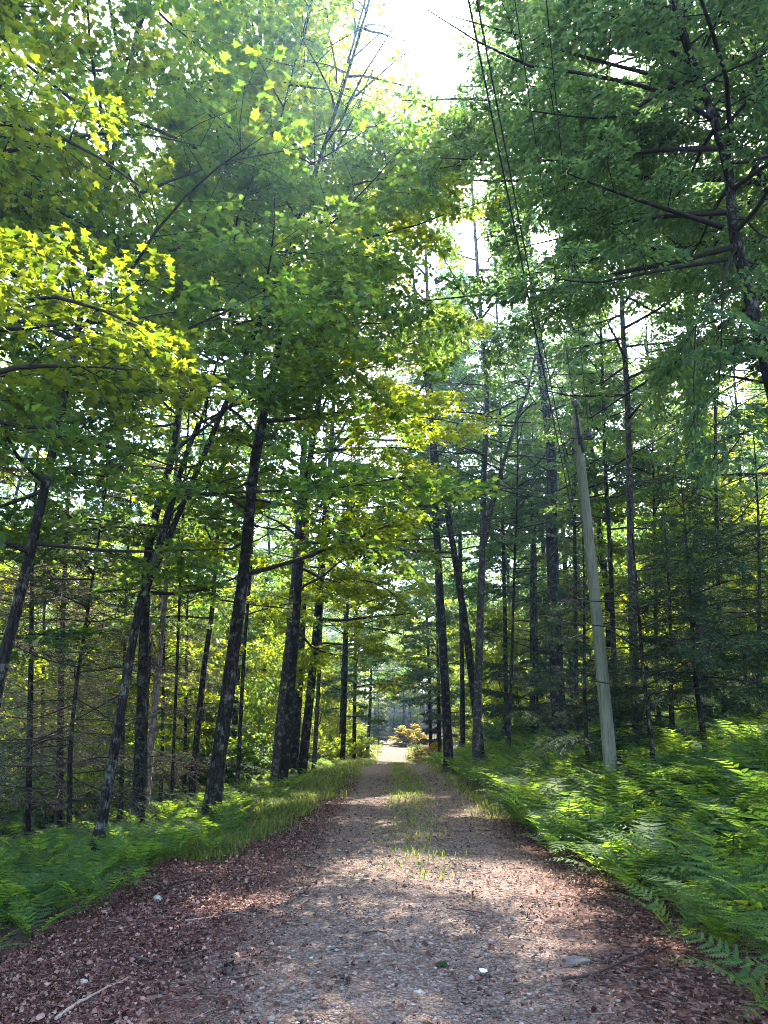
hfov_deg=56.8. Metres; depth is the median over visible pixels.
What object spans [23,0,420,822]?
maple tree
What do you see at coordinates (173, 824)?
fern
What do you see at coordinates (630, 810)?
fern
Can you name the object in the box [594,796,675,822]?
fern
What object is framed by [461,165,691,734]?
maple tree
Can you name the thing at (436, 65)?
sky
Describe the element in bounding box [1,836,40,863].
fern
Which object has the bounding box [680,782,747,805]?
fern
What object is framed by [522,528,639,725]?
sapling tree
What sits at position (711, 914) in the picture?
fern
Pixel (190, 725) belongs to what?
sapling tree
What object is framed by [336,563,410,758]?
maple tree
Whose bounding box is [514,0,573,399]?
overhead wire
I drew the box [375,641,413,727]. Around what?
sapling tree
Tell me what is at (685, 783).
fern
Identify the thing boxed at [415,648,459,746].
hemlock tree
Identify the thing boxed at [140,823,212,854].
fern
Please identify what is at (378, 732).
hemlock tree
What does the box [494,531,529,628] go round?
maple tree
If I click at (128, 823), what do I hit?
fern
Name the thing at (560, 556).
maple tree
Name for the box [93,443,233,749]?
maple tree
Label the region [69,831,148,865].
fern
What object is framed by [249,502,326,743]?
maple tree
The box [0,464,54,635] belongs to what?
maple tree
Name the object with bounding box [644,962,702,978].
stick
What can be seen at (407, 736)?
turning bush
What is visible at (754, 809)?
fern
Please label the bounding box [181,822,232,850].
fern
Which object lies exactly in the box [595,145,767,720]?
maple tree
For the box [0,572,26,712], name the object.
sapling tree
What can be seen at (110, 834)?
fern
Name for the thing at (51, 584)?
hemlock tree
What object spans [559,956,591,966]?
stone
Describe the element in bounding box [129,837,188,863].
fern
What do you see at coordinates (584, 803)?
fern
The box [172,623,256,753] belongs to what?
sapling tree
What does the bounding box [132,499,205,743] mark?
maple tree
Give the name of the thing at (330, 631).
maple tree
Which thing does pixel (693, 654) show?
hemlock tree
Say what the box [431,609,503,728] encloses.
sapling tree
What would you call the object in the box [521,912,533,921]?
dead leaf
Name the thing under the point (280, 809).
grass
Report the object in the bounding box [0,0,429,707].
maple tree
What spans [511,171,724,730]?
maple tree
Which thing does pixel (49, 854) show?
fern
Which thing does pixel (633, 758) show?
fern
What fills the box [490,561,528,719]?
maple tree
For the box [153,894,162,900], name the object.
stone
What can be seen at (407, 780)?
grass
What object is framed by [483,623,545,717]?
sapling tree
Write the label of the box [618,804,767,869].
fern
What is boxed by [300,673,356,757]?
sapling tree
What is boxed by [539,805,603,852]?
fern
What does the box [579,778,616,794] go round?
fern
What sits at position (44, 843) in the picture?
fern
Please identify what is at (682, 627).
sapling tree
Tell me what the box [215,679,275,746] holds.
sapling tree
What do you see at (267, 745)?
leafy shrub
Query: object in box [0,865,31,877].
fern
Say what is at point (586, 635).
sapling tree
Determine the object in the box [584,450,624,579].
overhead wire
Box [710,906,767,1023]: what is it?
fern
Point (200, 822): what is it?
fern
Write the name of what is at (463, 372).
tree
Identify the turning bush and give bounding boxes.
[388,723,427,746]
[407,742,442,763]
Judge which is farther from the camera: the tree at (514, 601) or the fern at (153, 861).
the tree at (514, 601)
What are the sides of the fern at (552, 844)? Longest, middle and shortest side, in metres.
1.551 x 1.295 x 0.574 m
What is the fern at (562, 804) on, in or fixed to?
on the ground at (16, 936)
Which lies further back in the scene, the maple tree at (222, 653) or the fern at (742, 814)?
the maple tree at (222, 653)
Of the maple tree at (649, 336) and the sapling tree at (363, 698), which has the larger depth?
the sapling tree at (363, 698)
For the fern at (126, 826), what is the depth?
11.74 m
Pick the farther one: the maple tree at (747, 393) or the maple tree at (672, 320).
the maple tree at (747, 393)
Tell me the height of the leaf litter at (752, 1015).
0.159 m
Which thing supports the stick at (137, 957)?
on the leaf litter at (124, 913)
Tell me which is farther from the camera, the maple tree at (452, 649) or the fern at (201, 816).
the maple tree at (452, 649)
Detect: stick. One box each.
[54,976,129,1018]
[129,954,201,966]
[185,907,245,920]
[302,863,316,868]
[362,930,388,935]
[446,907,486,916]
[561,946,652,980]
[566,950,619,966]
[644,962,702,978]
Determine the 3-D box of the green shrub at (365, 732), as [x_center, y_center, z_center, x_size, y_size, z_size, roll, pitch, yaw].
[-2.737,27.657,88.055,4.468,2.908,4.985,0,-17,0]
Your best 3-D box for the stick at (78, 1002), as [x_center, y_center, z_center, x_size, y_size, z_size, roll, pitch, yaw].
[-1.802,2.991,4.382,0.058,0.030,0.715,-4,-18,14]
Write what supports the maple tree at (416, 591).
on the ground at (16, 936)
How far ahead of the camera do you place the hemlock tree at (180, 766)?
20.38 m
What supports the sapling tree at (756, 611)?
on the ground at (16, 936)
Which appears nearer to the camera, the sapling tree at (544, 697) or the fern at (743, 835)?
the fern at (743, 835)
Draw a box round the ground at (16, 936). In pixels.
[0,699,767,1023]
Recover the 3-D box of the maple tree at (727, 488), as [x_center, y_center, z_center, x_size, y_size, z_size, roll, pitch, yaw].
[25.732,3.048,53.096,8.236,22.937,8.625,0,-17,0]
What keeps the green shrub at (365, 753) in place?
on the ground at (16, 936)
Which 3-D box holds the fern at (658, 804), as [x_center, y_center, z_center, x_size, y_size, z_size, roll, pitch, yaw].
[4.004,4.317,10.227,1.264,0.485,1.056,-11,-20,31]
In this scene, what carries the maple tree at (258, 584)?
on the ground at (16, 936)
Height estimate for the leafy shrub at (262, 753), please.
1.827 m
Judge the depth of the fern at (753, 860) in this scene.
6.25 m
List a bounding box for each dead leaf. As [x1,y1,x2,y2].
[174,945,192,952]
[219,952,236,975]
[335,974,351,984]
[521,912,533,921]
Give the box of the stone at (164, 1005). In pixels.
[156,1003,170,1007]
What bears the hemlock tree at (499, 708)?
on the ground at (16, 936)
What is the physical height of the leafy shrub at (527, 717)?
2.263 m
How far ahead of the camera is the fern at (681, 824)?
8.26 m
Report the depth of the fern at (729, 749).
11.98 m
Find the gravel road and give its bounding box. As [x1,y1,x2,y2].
[57,737,739,1023]
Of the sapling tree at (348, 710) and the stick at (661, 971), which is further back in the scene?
the sapling tree at (348, 710)
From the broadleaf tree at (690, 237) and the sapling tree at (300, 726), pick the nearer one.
the broadleaf tree at (690, 237)
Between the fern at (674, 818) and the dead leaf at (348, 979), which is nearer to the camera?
the dead leaf at (348, 979)
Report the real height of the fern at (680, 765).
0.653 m
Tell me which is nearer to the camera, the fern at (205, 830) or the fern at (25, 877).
the fern at (25, 877)
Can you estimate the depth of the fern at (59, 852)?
8.79 m
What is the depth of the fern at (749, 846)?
7.07 m
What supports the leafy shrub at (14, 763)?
on the ground at (16, 936)
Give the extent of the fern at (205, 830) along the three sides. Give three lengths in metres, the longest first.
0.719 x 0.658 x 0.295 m
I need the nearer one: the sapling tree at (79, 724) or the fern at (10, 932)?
the fern at (10, 932)
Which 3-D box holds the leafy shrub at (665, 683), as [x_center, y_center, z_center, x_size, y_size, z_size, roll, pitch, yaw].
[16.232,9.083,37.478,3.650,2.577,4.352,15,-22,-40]
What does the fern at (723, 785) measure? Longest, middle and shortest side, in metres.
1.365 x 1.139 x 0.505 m
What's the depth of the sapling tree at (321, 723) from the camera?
56.99 m
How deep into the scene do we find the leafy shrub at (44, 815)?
21.39 m
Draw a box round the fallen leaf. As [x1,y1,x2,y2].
[436,960,450,967]
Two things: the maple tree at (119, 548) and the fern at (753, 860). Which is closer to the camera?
the fern at (753, 860)
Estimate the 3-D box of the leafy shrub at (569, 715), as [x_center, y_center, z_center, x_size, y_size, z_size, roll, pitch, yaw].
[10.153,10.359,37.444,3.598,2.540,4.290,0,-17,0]
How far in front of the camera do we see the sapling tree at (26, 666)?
26.38 m
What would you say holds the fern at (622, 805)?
on the ground at (16, 936)
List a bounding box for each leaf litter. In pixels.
[0,777,361,1023]
[195,774,605,1023]
[456,778,767,1023]
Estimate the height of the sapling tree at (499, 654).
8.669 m
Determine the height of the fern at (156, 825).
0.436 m
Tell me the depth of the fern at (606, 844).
7.87 m
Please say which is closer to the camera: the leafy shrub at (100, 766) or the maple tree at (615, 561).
the leafy shrub at (100, 766)
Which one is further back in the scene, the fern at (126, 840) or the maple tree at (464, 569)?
the maple tree at (464, 569)
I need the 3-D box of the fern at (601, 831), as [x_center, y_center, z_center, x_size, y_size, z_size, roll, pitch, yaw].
[2.704,4.144,9.021,1.440,0.609,1.419,5,-18,-14]
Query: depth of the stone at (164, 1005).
4.21 m
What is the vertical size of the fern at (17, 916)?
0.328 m
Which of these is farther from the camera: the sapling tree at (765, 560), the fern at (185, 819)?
the sapling tree at (765, 560)
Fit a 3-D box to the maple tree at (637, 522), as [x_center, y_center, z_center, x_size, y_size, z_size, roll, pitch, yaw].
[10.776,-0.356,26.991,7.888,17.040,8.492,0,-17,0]
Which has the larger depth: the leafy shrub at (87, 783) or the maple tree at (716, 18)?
the leafy shrub at (87, 783)
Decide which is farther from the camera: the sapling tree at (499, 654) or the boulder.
the sapling tree at (499, 654)
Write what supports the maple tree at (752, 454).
on the ground at (16, 936)
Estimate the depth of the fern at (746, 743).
12.01 m
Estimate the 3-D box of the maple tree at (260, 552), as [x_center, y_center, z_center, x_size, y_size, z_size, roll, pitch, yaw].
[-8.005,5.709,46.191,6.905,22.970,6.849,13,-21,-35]
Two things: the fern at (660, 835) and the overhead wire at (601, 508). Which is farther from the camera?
the overhead wire at (601, 508)
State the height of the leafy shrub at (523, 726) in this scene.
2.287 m
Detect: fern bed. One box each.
[0,757,349,927]
[419,693,767,892]
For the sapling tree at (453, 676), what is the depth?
69.08 m
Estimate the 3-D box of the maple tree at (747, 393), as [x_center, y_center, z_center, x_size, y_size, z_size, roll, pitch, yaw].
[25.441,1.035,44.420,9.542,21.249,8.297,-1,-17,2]
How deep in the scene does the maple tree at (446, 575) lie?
80.06 m
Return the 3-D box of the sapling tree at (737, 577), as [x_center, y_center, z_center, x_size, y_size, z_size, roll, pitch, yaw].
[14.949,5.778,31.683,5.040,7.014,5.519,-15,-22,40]
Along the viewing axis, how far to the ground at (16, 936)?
6.13 m
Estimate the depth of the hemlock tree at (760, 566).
17.43 m
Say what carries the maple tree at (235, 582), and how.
on the ground at (16, 936)
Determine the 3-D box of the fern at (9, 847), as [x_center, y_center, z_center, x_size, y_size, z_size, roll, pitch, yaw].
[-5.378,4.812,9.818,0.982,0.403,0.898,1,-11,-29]
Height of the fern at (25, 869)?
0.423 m
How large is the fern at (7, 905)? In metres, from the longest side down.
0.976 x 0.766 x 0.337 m
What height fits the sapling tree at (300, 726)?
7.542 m
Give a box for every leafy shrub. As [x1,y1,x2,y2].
[0,747,38,793]
[0,770,54,824]
[0,771,76,815]
[11,781,90,826]
[14,749,96,789]
[64,767,131,815]
[73,774,102,796]
[79,752,133,786]
[151,766,204,789]
[169,729,271,788]
[226,746,272,780]
[229,736,299,779]
[468,715,521,740]
[472,706,542,741]
[472,716,499,734]
[516,713,566,729]
[541,706,589,732]
[545,683,599,724]
[621,675,676,720]
[648,667,712,694]
[704,669,767,719]
[730,666,767,690]
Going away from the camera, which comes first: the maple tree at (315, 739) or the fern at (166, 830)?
the fern at (166, 830)
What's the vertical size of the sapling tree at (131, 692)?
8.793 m
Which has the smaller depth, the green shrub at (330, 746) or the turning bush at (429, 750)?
the green shrub at (330, 746)
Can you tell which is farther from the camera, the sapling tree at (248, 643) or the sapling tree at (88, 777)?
the sapling tree at (248, 643)
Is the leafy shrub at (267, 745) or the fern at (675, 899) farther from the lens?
the leafy shrub at (267, 745)
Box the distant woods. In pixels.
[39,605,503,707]
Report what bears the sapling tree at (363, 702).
on the ground at (16, 936)
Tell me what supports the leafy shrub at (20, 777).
on the ground at (16, 936)
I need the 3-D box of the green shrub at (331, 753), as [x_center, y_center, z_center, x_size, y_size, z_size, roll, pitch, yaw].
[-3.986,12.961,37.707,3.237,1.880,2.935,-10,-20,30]
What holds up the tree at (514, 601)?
on the ground at (16, 936)
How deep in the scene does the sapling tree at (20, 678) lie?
31.52 m
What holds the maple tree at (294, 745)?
on the ground at (16, 936)
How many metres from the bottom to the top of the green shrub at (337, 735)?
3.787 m
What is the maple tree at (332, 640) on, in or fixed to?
on the ground at (16, 936)
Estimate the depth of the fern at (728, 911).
4.74 m
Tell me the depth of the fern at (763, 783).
7.76 m
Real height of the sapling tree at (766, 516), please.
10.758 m
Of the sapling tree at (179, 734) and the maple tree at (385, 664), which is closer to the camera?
the sapling tree at (179, 734)
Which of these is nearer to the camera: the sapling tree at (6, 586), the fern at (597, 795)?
the fern at (597, 795)
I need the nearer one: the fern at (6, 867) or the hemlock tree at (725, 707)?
the fern at (6, 867)
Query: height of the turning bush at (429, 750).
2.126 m
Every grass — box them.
[164,758,376,863]
[353,761,472,879]
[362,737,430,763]
[416,761,520,821]
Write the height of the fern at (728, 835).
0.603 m
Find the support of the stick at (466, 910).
on the gravel road
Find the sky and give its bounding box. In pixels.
[0,0,767,701]
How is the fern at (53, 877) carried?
on the ground at (16, 936)
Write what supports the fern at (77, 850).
on the ground at (16, 936)
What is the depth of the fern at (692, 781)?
10.24 m
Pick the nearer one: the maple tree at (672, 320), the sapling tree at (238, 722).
the maple tree at (672, 320)
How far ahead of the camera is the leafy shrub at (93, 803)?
24.28 m
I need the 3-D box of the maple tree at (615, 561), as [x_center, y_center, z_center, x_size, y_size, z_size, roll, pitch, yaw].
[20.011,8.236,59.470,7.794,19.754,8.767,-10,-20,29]
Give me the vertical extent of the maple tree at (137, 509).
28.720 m
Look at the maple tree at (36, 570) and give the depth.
77.92 m
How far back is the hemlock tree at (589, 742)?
17.42 m
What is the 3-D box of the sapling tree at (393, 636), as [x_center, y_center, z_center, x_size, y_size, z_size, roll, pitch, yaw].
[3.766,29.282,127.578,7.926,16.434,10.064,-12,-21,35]
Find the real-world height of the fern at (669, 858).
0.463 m
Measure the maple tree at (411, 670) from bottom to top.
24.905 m
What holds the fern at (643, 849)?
on the ground at (16, 936)
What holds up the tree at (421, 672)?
on the ground at (16, 936)
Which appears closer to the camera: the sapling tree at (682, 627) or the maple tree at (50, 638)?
the maple tree at (50, 638)
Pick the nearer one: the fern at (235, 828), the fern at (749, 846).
the fern at (749, 846)
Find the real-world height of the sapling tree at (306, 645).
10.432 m
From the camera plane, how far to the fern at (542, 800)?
12.53 m
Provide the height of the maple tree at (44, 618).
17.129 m
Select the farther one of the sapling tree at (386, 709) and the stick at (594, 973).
the sapling tree at (386, 709)
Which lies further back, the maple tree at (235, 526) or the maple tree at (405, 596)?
the maple tree at (405, 596)
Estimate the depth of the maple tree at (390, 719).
122.35 m
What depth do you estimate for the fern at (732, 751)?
11.78 m
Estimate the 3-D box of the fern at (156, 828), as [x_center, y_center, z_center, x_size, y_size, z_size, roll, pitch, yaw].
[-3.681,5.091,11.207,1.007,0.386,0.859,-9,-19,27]
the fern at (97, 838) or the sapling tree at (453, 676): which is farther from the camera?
the sapling tree at (453, 676)
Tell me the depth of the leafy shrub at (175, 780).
34.39 m
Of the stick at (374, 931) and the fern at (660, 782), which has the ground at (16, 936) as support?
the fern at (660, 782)
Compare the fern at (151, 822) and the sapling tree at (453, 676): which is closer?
the fern at (151, 822)
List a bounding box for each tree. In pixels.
[0,0,251,469]
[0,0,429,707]
[0,0,509,850]
[0,68,206,670]
[0,83,134,466]
[0,302,188,830]
[0,328,186,839]
[0,341,90,736]
[0,380,167,779]
[0,383,223,828]
[0,446,56,565]
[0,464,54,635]
[0,526,57,724]
[0,545,110,744]
[0,560,18,666]
[0,560,40,697]
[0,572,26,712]
[0,662,40,778]
[0,689,88,763]
[0,696,13,781]
[1,405,244,821]
[6,694,68,759]
[13,572,77,742]
[19,481,80,631]
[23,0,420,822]
[35,604,178,774]
[35,671,109,751]
[36,493,140,753]
[43,667,171,811]
[44,387,253,803]
[66,643,136,754]
[75,305,284,805]
[82,90,328,807]
[91,384,235,742]
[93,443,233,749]
[98,0,525,820]
[101,532,265,798]
[103,691,178,753]
[107,199,259,820]
[130,515,233,743]
[131,687,214,787]
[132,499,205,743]
[148,671,237,787]
[153,496,258,750]
[159,658,219,731]
[165,316,339,791]
[170,575,284,742]
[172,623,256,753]
[182,344,309,781]
[183,696,254,743]
[200,74,412,786]
[200,546,256,742]
[203,514,287,743]
[214,446,314,746]
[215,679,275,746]
[229,532,283,746]
[234,379,369,773]
[237,642,324,745]
[243,47,525,784]
[244,597,327,756]
[248,580,321,728]
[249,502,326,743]
[250,409,384,768]
[251,183,465,774]
[267,679,324,742]
[273,681,332,739]
[277,526,337,677]
[277,556,394,742]
[300,657,351,736]
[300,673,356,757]
[305,521,353,723]
[307,437,446,761]
[307,609,330,703]
[309,161,508,756]
[310,167,489,772]
[310,674,358,738]
[313,682,368,740]
[317,571,339,673]
[321,417,457,758]
[321,678,368,737]
[322,606,351,714]
[324,614,342,656]
[327,609,361,651]
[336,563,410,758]
[348,627,408,722]
[357,696,380,728]
[360,0,767,451]
[364,609,391,716]
[366,701,391,743]
[367,617,435,725]
[371,431,486,745]
[372,0,767,506]
[372,679,408,716]
[373,626,392,713]
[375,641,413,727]
[378,184,556,739]
[383,631,434,729]
[385,631,419,715]
[388,249,531,746]
[389,530,491,751]
[391,590,421,714]
[394,624,436,719]
[399,631,435,714]
[401,95,614,777]
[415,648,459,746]
[423,523,489,740]
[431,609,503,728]
[434,585,486,715]
[434,662,468,744]
[436,699,470,745]
[441,392,579,747]
[443,417,617,732]
[444,149,668,736]
[452,409,569,725]
[452,706,484,746]
[453,712,481,744]
[457,545,476,628]
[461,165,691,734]
[465,601,541,725]
[467,478,611,733]
[467,604,529,728]
[475,338,645,698]
[478,60,766,736]
[483,599,549,717]
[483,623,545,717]
[487,353,602,687]
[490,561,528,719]
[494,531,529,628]
[498,472,580,660]
[500,507,721,765]
[507,483,767,762]
[509,271,721,697]
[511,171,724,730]
[519,670,569,707]
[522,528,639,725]
[552,316,767,717]
[562,493,767,729]
[562,568,624,697]
[565,460,767,751]
[568,491,642,698]
[578,604,653,698]
[586,498,637,690]
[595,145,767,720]
[600,163,767,726]
[602,530,673,688]
[606,589,696,712]
[617,490,687,615]
[622,153,767,594]
[624,314,741,647]
[632,297,767,695]
[643,9,767,395]
[646,402,767,722]
[661,529,765,675]
[663,611,710,676]
[666,567,767,694]
[672,0,767,245]
[687,384,767,670]
[700,414,753,591]
[708,481,767,681]
[709,398,762,573]
[724,386,767,664]
[731,384,767,584]
[734,378,767,595]
[737,548,767,682]
[738,571,767,657]
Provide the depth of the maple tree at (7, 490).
39.91 m
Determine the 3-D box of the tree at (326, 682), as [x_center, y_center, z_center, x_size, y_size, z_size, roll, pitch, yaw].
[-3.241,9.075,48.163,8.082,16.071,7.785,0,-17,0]
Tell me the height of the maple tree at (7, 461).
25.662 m
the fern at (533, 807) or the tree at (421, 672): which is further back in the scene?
the tree at (421, 672)
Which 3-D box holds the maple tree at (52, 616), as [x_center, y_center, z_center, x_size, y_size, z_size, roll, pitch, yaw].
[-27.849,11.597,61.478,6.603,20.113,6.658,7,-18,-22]
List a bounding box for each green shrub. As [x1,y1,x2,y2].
[299,734,366,759]
[299,740,337,762]
[318,725,363,759]
[337,732,375,759]
[346,723,379,742]
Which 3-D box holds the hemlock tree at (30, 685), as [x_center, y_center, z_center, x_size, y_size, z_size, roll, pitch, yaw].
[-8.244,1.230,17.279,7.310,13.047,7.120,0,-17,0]
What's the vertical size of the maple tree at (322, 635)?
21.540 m
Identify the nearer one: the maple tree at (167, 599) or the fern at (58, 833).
the fern at (58, 833)
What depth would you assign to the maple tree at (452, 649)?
88.43 m
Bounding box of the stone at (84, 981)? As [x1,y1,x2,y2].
[76,979,87,985]
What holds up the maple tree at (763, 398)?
on the ground at (16, 936)
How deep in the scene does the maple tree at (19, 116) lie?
7.26 m
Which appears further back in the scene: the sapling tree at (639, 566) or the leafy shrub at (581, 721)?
the sapling tree at (639, 566)
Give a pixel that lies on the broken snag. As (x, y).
(151, 645)
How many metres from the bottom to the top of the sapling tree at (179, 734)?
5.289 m
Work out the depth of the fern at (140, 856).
8.16 m
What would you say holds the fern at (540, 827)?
on the ground at (16, 936)
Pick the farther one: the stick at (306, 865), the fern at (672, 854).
the stick at (306, 865)
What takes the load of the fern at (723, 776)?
on the ground at (16, 936)
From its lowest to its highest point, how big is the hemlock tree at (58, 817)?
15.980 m
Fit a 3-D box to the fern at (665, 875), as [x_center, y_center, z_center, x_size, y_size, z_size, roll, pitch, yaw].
[2.651,3.454,6.482,1.417,0.445,1.565,-13,-23,32]
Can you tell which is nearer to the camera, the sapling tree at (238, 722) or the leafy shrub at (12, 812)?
the leafy shrub at (12, 812)
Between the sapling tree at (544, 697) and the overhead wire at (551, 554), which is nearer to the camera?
the overhead wire at (551, 554)
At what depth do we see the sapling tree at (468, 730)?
59.68 m
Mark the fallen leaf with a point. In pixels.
(443, 963)
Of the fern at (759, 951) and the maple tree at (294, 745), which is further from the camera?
the maple tree at (294, 745)
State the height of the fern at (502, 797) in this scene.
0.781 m
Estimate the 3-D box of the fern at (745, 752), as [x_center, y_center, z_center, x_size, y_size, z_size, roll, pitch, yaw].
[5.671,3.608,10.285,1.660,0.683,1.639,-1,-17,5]
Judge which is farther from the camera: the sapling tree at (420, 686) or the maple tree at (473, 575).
the sapling tree at (420, 686)
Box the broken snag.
[144,616,153,823]
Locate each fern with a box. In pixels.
[0,826,72,861]
[0,837,26,862]
[0,860,102,916]
[0,861,87,903]
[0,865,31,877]
[0,883,62,931]
[0,889,95,941]
[0,919,34,941]
[0,942,43,947]
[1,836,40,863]
[3,831,32,844]
[7,854,51,878]
[23,837,89,866]
[29,867,77,895]
[32,833,120,873]
[35,821,85,847]
[37,826,74,835]
[43,850,91,874]
[46,858,117,896]
[47,820,95,843]
[55,837,94,854]
[56,834,102,854]
[57,867,163,905]
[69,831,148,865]
[83,833,123,849]
[89,821,132,839]
[89,822,172,870]
[98,860,157,891]
[108,816,146,834]
[108,820,157,835]
[110,827,145,844]
[120,843,180,869]
[124,822,178,836]
[127,822,193,842]
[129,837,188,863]
[135,818,175,831]
[139,828,192,859]
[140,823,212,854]
[147,817,180,827]
[160,815,224,845]
[160,831,199,857]
[168,817,230,840]
[170,819,185,832]
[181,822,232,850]
[182,812,211,824]
[183,816,210,828]
[191,823,224,839]
[212,802,257,822]
[215,813,252,834]
[472,779,572,824]
[478,788,594,836]
[483,786,579,835]
[486,789,552,819]
[515,797,598,845]
[518,799,566,842]
[521,809,596,862]
[529,793,561,804]
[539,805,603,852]
[541,834,634,881]
[542,797,597,811]
[544,776,649,802]
[545,814,667,862]
[547,808,634,832]
[548,787,653,813]
[549,815,630,872]
[555,836,722,901]
[572,855,741,918]
[573,800,666,824]
[575,800,646,840]
[576,816,665,851]
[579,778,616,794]
[592,830,700,885]
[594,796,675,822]
[596,810,702,840]
[604,830,767,909]
[608,881,745,943]
[609,751,665,768]
[613,809,739,880]
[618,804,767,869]
[626,768,732,818]
[626,828,712,881]
[628,844,716,892]
[629,830,762,892]
[630,760,679,785]
[630,811,703,835]
[633,763,681,808]
[633,796,685,829]
[633,842,767,937]
[633,880,767,958]
[634,870,766,929]
[635,757,713,780]
[635,799,693,817]
[636,845,767,920]
[637,863,767,933]
[649,808,702,823]
[652,929,767,1009]
[653,776,723,794]
[656,884,767,953]
[659,812,766,858]
[659,825,763,875]
[667,898,742,949]
[669,785,734,804]
[675,794,757,831]
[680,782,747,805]
[685,755,756,779]
[685,764,767,790]
[690,741,743,762]
[691,739,767,752]
[693,800,767,825]
[693,879,767,907]
[697,818,765,858]
[701,774,754,797]
[703,824,767,859]
[704,757,767,800]
[707,803,767,830]
[710,861,767,896]
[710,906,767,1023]
[713,803,767,846]
[714,744,767,765]
[716,744,741,754]
[720,737,767,750]
[730,940,767,979]
[736,775,767,804]
[738,770,767,784]
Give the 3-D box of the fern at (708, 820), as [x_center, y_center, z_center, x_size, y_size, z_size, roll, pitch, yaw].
[3.364,3.645,7.669,1.384,0.778,1.249,2,-17,-8]
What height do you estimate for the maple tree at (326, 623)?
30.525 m
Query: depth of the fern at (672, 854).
6.91 m
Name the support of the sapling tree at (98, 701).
on the ground at (16, 936)
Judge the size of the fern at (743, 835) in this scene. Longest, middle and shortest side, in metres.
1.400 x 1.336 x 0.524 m
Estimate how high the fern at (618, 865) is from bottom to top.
0.581 m
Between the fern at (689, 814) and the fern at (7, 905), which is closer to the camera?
the fern at (7, 905)
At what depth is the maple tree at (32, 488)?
70.77 m
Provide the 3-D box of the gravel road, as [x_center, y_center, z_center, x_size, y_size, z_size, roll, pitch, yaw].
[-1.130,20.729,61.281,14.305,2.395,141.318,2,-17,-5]
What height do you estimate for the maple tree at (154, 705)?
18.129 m
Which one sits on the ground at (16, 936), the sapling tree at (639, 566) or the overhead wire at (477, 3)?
the sapling tree at (639, 566)
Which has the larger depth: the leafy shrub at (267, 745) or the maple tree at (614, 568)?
the maple tree at (614, 568)
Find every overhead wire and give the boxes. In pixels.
[467,0,573,521]
[476,0,572,498]
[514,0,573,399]
[524,525,572,582]
[546,0,588,431]
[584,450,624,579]
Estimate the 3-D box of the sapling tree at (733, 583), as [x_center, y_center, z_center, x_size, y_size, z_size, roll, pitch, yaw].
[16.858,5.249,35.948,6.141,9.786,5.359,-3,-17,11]
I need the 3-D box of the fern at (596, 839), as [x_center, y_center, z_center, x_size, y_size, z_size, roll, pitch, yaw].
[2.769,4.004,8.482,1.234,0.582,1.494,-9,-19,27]
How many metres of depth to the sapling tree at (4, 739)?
28.16 m
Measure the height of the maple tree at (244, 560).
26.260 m
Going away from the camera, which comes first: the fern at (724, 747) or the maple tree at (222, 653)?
the fern at (724, 747)
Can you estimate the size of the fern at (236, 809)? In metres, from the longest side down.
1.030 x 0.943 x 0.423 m
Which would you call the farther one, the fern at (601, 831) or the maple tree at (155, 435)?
the maple tree at (155, 435)
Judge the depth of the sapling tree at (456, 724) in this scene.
71.84 m
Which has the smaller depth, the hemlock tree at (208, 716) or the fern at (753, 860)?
the fern at (753, 860)
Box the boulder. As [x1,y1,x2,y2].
[621,770,644,780]
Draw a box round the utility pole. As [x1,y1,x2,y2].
[570,399,617,777]
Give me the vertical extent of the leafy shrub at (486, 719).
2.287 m
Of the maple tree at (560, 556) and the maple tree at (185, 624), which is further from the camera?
the maple tree at (560, 556)
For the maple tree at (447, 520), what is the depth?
28.20 m
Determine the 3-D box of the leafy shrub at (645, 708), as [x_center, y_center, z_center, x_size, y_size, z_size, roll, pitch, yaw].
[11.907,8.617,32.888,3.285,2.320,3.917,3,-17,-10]
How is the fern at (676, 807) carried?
on the ground at (16, 936)
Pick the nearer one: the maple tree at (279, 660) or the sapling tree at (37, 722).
the sapling tree at (37, 722)
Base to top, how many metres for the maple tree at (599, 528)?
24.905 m
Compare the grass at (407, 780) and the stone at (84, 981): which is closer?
the stone at (84, 981)
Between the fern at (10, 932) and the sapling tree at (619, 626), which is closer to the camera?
the fern at (10, 932)
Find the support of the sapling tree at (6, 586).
on the ground at (16, 936)
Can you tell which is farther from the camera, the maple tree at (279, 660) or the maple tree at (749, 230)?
the maple tree at (279, 660)
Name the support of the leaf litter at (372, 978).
on the ground at (16, 936)
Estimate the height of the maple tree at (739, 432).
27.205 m
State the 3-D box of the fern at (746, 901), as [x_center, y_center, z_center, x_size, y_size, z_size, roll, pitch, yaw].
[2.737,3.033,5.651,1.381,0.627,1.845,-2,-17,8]
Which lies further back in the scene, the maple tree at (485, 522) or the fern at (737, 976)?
the maple tree at (485, 522)
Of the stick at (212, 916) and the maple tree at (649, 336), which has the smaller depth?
the stick at (212, 916)
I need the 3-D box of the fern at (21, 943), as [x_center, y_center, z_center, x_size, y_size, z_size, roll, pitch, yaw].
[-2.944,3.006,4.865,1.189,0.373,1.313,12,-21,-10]
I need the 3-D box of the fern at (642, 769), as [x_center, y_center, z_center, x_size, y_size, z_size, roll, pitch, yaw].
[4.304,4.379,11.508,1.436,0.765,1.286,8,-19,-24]
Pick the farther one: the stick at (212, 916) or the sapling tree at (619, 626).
the sapling tree at (619, 626)
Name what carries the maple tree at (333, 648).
on the ground at (16, 936)
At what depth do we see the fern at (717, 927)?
5.13 m

